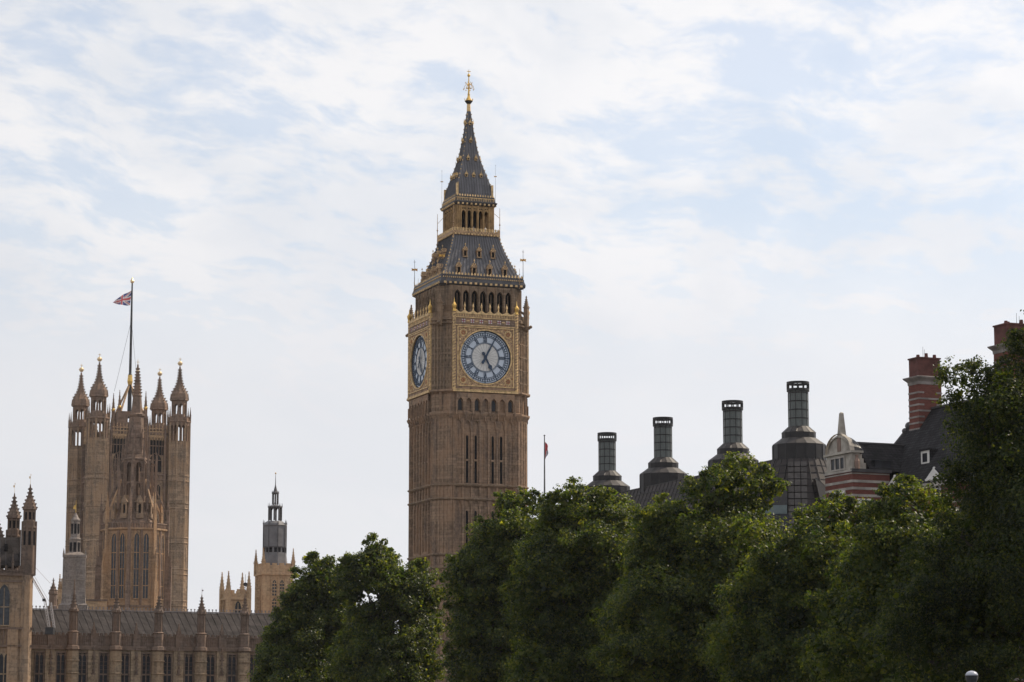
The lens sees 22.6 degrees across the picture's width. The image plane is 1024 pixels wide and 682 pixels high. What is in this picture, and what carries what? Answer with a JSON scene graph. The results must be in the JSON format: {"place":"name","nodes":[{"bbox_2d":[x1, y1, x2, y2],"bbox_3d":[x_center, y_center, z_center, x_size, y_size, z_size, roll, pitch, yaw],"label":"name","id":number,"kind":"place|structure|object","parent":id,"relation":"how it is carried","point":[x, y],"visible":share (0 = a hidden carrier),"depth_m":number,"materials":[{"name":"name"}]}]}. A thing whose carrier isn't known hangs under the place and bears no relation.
{"place":"outdoors","nodes":[
{"label":"outdoors","id":0,"kind":"place"},
{"bbox_2d":[57,574,106,609],"bbox_3d":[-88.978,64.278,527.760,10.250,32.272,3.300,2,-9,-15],"label":"gabled block","id":1,"kind":"structure","parent":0,"point":[97,603],"depth_m":528.45,"materials":[{"name":"stone"}]},
{"bbox_2d":[65,354,190,612],"bbox_3d":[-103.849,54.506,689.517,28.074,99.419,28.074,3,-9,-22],"label":"square tower","id":2,"kind":"structure","parent":0,"point":[90,469],"depth_m":683.30,"materials":[{"name":"brown stone"}]},
{"bbox_2d":[113,452,121,470],"bbox_3d":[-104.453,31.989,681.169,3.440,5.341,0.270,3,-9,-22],"label":"window","id":3,"kind":"structure","parent":2,"relation":"in","point":[117,454],"depth_m":681.05,"materials":[{"name":"black glass"}]},
{"bbox_2d":[113,277,135,418],"bbox_3d":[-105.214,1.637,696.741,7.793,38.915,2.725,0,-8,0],"label":"flagpole","id":4,"kind":"object","parent":2,"relation":"on","point":[125,299],"visible":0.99,"depth_m":697.63,"materials":[{"name":"metal"}]},
{"bbox_2d":[150,453,161,472],"bbox_3d":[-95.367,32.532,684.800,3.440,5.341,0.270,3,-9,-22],"label":"window","id":5,"kind":"structure","parent":2,"relation":"in","point":[159,461],"depth_m":685.06,"materials":[{"name":"black glass"}]},
{"bbox_2d":[157,484,160,499],"bbox_3d":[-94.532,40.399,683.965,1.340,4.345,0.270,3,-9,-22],"label":"window","id":6,"kind":"structure","parent":2,"relation":"in","point":[158,486],"depth_m":684.14,"materials":[{"name":"black glass"}]},
{"bbox_2d":[94,364,171,611],"bbox_3d":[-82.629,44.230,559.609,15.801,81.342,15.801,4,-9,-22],"label":"octagonal tower","id":7,"kind":"structure","parent":0,"point":[133,558],"depth_m":556.31,"materials":[{"name":"stone"}]},
{"bbox_2d":[110,533,116,598],"bbox_3d":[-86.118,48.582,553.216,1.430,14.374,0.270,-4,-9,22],"label":"window","id":8,"kind":"structure","parent":7,"relation":"in","point":[114,537],"depth_m":553.29,"materials":[{"name":"grey glass"}]},
{"bbox_2d":[118,532,125,598],"bbox_3d":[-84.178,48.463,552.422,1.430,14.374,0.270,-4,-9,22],"label":"window","id":9,"kind":"structure","parent":7,"relation":"in","point":[122,540],"depth_m":552.48,"materials":[{"name":"grey glass"}]},
{"bbox_2d":[132,532,139,598],"bbox_3d":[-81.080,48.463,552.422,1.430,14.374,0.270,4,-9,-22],"label":"window","id":10,"kind":"structure","parent":7,"relation":"in","point":[136,539],"depth_m":552.48,"materials":[{"name":"grey glass"}]},
{"bbox_2d":[142,533,149,598],"bbox_3d":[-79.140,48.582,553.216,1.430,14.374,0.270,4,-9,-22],"label":"window","id":11,"kind":"structure","parent":7,"relation":"in","point":[146,540],"depth_m":553.15,"materials":[{"name":"grey glass"}]},
{"bbox_2d":[156,533,159,595],"bbox_3d":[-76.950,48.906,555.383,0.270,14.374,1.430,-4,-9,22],"label":"window","id":12,"kind":"structure","parent":7,"relation":"in","point":[158,539],"depth_m":556.00,"materials":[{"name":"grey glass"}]},
{"bbox_2d":[160,534,164,599],"bbox_3d":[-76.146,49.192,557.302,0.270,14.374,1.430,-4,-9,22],"label":"window","id":13,"kind":"structure","parent":7,"relation":"in","point":[163,540],"depth_m":557.35,"materials":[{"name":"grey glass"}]},
{"bbox_2d":[30,579,275,681],"bbox_3d":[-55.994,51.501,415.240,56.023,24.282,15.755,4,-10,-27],"label":"palace range","id":14,"kind":"structure","parent":0,"point":[116,643],"depth_m":408.35,"materials":[{"name":"stone"}]},
{"bbox_2d":[33,651,44,681],"bbox_3d":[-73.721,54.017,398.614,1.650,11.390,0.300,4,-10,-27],"label":"window","id":15,"kind":"structure","parent":14,"relation":"in","point":[39,656],"depth_m":399.10,"materials":[{"name":"grey glass"}]},
{"bbox_2d":[48,578,57,608],"bbox_3d":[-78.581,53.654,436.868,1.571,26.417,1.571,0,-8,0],"label":"roof turret","id":16,"kind":"object","parent":14,"relation":"on","point":[53,592],"visible":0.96,"depth_m":437.80,"materials":[{"name":"stone"}]},
{"bbox_2d":[55,651,65,681],"bbox_3d":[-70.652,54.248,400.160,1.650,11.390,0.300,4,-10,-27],"label":"window","id":17,"kind":"structure","parent":14,"relation":"in","point":[60,675],"depth_m":400.66,"materials":[{"name":"grey glass"}]},
{"bbox_2d":[78,652,87,681],"bbox_3d":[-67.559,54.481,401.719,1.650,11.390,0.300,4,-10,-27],"label":"window","id":18,"kind":"structure","parent":14,"relation":"in","point":[82,676],"depth_m":402.33,"materials":[{"name":"grey glass"}]},
{"bbox_2d":[98,652,108,681],"bbox_3d":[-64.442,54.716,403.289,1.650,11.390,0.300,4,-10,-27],"label":"window","id":19,"kind":"structure","parent":14,"relation":"in","point":[103,668],"depth_m":403.81,"materials":[{"name":"grey glass"}]},
{"bbox_2d":[121,652,129,681],"bbox_3d":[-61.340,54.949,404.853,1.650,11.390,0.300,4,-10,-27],"label":"window","id":20,"kind":"structure","parent":14,"relation":"in","point":[125,669],"depth_m":405.49,"materials":[{"name":"grey glass"}]},
{"bbox_2d":[141,652,151,681],"bbox_3d":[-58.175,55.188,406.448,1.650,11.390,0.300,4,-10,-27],"label":"window","id":21,"kind":"structure","parent":14,"relation":"in","point":[145,656],"depth_m":406.97,"materials":[{"name":"grey glass"}]},
{"bbox_2d":[164,653,172,681],"bbox_3d":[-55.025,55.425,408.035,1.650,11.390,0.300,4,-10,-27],"label":"window","id":22,"kind":"structure","parent":14,"relation":"in","point":[167,656],"depth_m":408.67,"materials":[{"name":"grey glass"}]},
{"bbox_2d":[183,653,193,681],"bbox_3d":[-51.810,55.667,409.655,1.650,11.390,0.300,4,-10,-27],"label":"window","id":23,"kind":"structure","parent":14,"relation":"in","point":[188,672],"depth_m":410.17,"materials":[{"name":"grey glass"}]},
{"bbox_2d":[206,653,215,681],"bbox_3d":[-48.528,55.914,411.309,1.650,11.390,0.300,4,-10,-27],"label":"window","id":24,"kind":"structure","parent":14,"relation":"in","point":[210,677],"depth_m":411.87,"materials":[{"name":"grey glass"}]},
{"bbox_2d":[227,654,236,681],"bbox_3d":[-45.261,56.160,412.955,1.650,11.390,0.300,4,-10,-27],"label":"window","id":25,"kind":"structure","parent":14,"relation":"in","point":[231,658],"depth_m":413.48,"materials":[{"name":"grey glass"}]},
{"bbox_2d":[250,654,257,681],"bbox_3d":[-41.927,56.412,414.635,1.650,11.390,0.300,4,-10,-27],"label":"window","id":26,"kind":"structure","parent":14,"relation":"in","point":[252,658],"depth_m":415.20,"materials":[{"name":"grey glass"}]},
{"bbox_2d":[219,571,251,613],"bbox_3d":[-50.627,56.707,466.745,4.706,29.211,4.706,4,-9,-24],"label":"tower","id":27,"kind":"structure","parent":0,"point":[230,599],"depth_m":466.66,"materials":[{"name":"stone"}]},
{"bbox_2d":[234,600,241,612],"bbox_3d":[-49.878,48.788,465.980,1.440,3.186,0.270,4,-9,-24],"label":"window","id":28,"kind":"structure","parent":27,"relation":"in","point":[237,606],"depth_m":466.14,"materials":[{"name":"grey glass"}]},
{"bbox_2d":[253,472,295,612],"bbox_3d":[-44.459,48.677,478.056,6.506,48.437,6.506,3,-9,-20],"label":"lantern tower","id":29,"kind":"structure","parent":0,"point":[272,575],"depth_m":477.25,"materials":[{"name":"stone"}]},
{"bbox_2d":[271,598,276,611],"bbox_3d":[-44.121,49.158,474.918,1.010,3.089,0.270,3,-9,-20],"label":"window","id":30,"kind":"structure","parent":29,"relation":"in","point":[274,603],"depth_m":474.99,"materials":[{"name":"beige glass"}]},
{"bbox_2d":[272,579,276,596],"bbox_3d":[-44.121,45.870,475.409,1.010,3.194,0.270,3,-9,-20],"label":"window","id":31,"kind":"structure","parent":29,"relation":"in","point":[274,584],"depth_m":475.45,"materials":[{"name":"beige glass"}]},
{"bbox_2d":[279,580,284,595],"bbox_3d":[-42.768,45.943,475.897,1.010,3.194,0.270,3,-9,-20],"label":"window","id":32,"kind":"structure","parent":29,"relation":"in","point":[281,585],"depth_m":475.92,"materials":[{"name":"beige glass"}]},
{"bbox_2d":[0,0,1023,623],"label":"sky","id":33,"kind":"structure","parent":0,"point":[705,203],"materials":[{"name":"white"}]},
{"bbox_2d":[583,381,826,535],"bbox_3d":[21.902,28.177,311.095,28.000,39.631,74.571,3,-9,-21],"label":"office building","id":34,"kind":"structure","parent":0,"point":[798,460],"depth_m":301.12,"materials":[{"name":"metal"}]},
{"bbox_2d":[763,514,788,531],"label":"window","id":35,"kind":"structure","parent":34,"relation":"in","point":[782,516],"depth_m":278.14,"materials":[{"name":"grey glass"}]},
{"bbox_2d":[823,313,1023,681],"bbox_3d":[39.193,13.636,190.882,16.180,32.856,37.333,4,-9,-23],"label":"brick building","id":36,"kind":"structure","parent":0,"point":[855,469],"depth_m":202.38,"materials":[{"name":"brick"}]},
{"bbox_2d":[830,456,845,471],"bbox_3d":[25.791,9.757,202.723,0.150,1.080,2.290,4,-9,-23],"label":"gable window","id":37,"kind":"structure","parent":36,"relation":"in","point":[838,463],"depth_m":202.65,"materials":[{"name":"white glass"}]},
{"bbox_2d":[833,490,870,510],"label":"window","id":38,"kind":"structure","parent":36,"relation":"in","point":[843,490],"depth_m":200.68,"materials":[{"name":"white glass"}]},
{"label":"ground","id":39,"kind":"structure","parent":0,"visible":0},
{"bbox_2d":[0,476,37,681],"bbox_3d":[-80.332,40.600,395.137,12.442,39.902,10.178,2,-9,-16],"label":"turreted tower","id":40,"kind":"structure","parent":39,"relation":"on","point":[16,588],"depth_m":391.94,"materials":[{"name":"stone"}]},
{"bbox_2d":[0,653,6,681],"bbox_3d":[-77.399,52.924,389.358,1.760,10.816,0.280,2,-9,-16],"label":"window","id":41,"kind":"structure","parent":40,"relation":"in","point":[3,656],"depth_m":389.86,"materials":[{"name":"grey glass"}]},
{"bbox_2d":[0,584,10,625],"bbox_3d":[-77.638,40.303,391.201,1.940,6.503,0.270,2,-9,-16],"label":"window","id":42,"kind":"structure","parent":40,"relation":"in","point":[5,595],"depth_m":391.29,"materials":[{"name":"grey glass"}]},
{"bbox_2d":[33,568,54,634],"bbox_3d":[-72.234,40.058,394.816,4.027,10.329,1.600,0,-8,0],"label":"crane arm","id":43,"kind":"object","parent":40,"relation":"attached to","point":[49,630],"visible":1,"depth_m":394.18},
{"bbox_2d":[59,505,87,610],"bbox_3d":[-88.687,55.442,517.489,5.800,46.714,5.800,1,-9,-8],"label":"ventilation turret","id":44,"kind":"object","parent":39,"relation":"on","point":[74,561],"visible":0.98,"depth_m":516.65,"materials":[{"name":"grey stone"}]},
{"bbox_2d":[245,548,357,681],"bbox_3d":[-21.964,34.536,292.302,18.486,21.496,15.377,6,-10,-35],"label":"plane tree","id":45,"kind":"object","parent":39,"relation":"on","point":[307,623],"visible":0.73,"depth_m":288.39,"materials":[{"name":"green plant"}]},
{"bbox_2d":[323,532,448,681],"bbox_3d":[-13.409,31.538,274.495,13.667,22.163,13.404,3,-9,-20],"label":"plane tree","id":46,"kind":"object","parent":39,"relation":"on","point":[381,646],"visible":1,"depth_m":272.82,"materials":[{"name":"green plant"}]},
{"bbox_2d":[405,71,531,681],"bbox_3d":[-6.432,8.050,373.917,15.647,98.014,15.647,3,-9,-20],"label":"clock tower","id":47,"kind":"structure","parent":39,"relation":"on","point":[469,328],"depth_m":368.23,"materials":[{"name":"stone"}]},
{"bbox_2d":[414,514,415,555],"bbox_3d":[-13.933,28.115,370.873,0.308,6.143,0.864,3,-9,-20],"label":"slit window","id":48,"kind":"structure","parent":47,"relation":"in","point":[415,514],"depth_m":371.01,"materials":[{"name":"stone"}]},
{"bbox_2d":[417,446,418,487],"bbox_3d":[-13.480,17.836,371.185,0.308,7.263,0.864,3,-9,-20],"label":"slit window","id":49,"kind":"structure","parent":47,"relation":"in","point":[418,446],"depth_m":371.37,"materials":[{"name":"stone"}]},
{"bbox_2d":[417,513,418,555],"bbox_3d":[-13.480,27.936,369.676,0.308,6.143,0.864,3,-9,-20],"label":"slit window","id":50,"kind":"structure","parent":47,"relation":"in","point":[418,513],"depth_m":369.83,"materials":[{"name":"stone"}]},
{"bbox_2d":[423,437,424,485],"bbox_3d":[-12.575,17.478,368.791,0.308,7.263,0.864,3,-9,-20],"label":"slit window","id":51,"kind":"structure","parent":47,"relation":"in","point":[424,437],"depth_m":368.97,"materials":[{"name":"stone"}]},
{"bbox_2d":[425,436,427,485],"bbox_3d":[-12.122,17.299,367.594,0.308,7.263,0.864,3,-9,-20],"label":"slit window","id":52,"kind":"structure","parent":47,"relation":"in","point":[427,436],"depth_m":367.80,"materials":[{"name":"stone"}]},
{"bbox_2d":[458,399,461,409],"bbox_3d":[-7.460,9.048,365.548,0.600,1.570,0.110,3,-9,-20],"label":"arcade window","id":53,"kind":"structure","parent":47,"relation":"in","point":[459,401],"depth_m":365.52,"materials":[{"name":"black glass"}]},
{"bbox_2d":[465,510,468,544],"bbox_3d":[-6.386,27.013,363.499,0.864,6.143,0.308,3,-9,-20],"label":"slit window","id":54,"kind":"structure","parent":47,"relation":"in","point":[466,512],"depth_m":363.74,"materials":[{"name":"stone"}]},
{"bbox_2d":[465,434,469,483],"bbox_3d":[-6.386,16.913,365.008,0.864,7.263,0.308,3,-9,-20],"label":"slit window","id":55,"kind":"structure","parent":47,"relation":"in","point":[466,436],"depth_m":365.08,"materials":[{"name":"glass"}]},
{"bbox_2d":[473,510,477,533],"bbox_3d":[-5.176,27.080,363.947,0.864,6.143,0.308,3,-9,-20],"label":"slit window","id":56,"kind":"structure","parent":47,"relation":"in","point":[475,513],"depth_m":364.36,"materials":[{"name":"stone"}]},
{"bbox_2d":[473,435,478,483],"bbox_3d":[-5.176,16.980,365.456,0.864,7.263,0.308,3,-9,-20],"label":"slit window","id":57,"kind":"structure","parent":47,"relation":"in","point":[475,439],"depth_m":365.52,"materials":[{"name":"glass"}]},
{"bbox_2d":[475,400,478,410],"bbox_3d":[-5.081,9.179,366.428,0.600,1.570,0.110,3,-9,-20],"label":"arcade window","id":58,"kind":"structure","parent":47,"relation":"in","point":[476,402],"depth_m":366.42,"materials":[{"name":"black glass"}]},
{"bbox_2d":[490,435,495,484],"bbox_3d":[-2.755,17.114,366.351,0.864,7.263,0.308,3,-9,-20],"label":"slit window","id":59,"kind":"structure","parent":47,"relation":"in","point":[492,439],"depth_m":366.42,"materials":[{"name":"glass"}]},
{"bbox_2d":[491,401,494,410],"bbox_3d":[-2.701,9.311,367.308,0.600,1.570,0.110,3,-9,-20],"label":"arcade window","id":60,"kind":"structure","parent":47,"relation":"in","point":[493,403],"depth_m":367.31,"materials":[{"name":"black glass"}]},
{"bbox_2d":[498,436,503,484],"bbox_3d":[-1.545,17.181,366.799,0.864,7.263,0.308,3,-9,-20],"label":"slit window","id":61,"kind":"structure","parent":47,"relation":"in","point":[500,438],"depth_m":366.82,"materials":[{"name":"glass"}]},
{"bbox_2d":[508,401,511,411],"bbox_3d":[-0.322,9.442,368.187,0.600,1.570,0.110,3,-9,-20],"label":"arcade window","id":62,"kind":"structure","parent":47,"relation":"in","point":[509,403],"depth_m":368.21,"materials":[{"name":"black glass"}]},
{"bbox_2d":[438,486,552,681],"bbox_3d":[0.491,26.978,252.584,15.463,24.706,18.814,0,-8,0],"label":"plane tree","id":63,"kind":"object","parent":39,"relation":"on","point":[479,630],"visible":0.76,"depth_m":247.11,"materials":[{"name":"green plant"}]},
{"bbox_2d":[543,435,547,494],"bbox_3d":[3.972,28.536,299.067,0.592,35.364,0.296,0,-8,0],"label":"flagpole","id":64,"kind":"object","parent":39,"relation":"on","point":[545,449],"visible":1,"depth_m":301.33,"materials":[{"name":"white metal"}]},
{"bbox_2d":[497,476,651,681],"bbox_3d":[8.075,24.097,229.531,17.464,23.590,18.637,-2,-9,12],"label":"plane tree","id":65,"kind":"object","parent":39,"relation":"on","point":[568,571],"visible":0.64,"depth_m":225.19,"materials":[{"name":"green plant"}]},
{"bbox_2d":[587,451,791,681],"bbox_3d":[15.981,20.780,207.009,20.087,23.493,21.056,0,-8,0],"label":"plane tree","id":66,"kind":"object","parent":39,"relation":"on","point":[681,564],"visible":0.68,"depth_m":202.04,"materials":[{"name":"green plant"}]},
{"bbox_2d":[696,488,885,681],"bbox_3d":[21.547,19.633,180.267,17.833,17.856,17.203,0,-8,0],"label":"plane tree","id":67,"kind":"object","parent":39,"relation":"on","point":[758,632],"visible":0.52,"depth_m":175.47,"materials":[{"name":"green plant"}]},
{"bbox_2d":[792,473,983,681],"bbox_3d":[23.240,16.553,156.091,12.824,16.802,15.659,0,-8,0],"label":"plane tree","id":68,"kind":"object","parent":39,"relation":"on","point":[866,570],"visible":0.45,"depth_m":153.50,"materials":[{"name":"green plant"}]},
{"bbox_3d":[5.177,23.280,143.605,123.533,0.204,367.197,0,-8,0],"label":"road","id":69,"kind":"structure","parent":0,"visible":0},
{"bbox_2d":[965,671,977,681],"bbox_3d":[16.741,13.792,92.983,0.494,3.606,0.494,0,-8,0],"label":"street lamp","id":70,"kind":"object","parent":69,"relation":"on","point":[971,676],"visible":1,"depth_m":93.05,"materials":[{"name":"metal"}]},
{"bbox_3d":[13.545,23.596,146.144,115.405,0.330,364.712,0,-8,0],"label":"pavement","id":71,"kind":"structure","parent":0,"visible":0},
{"bbox_2d":[857,310,1023,681],"bbox_3d":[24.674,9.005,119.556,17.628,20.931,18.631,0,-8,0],"label":"plane tree","id":72,"kind":"object","parent":71,"relation":"on","point":[966,590],"visible":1,"depth_m":116.73,"materials":[{"name":"green plant"}]}
]}

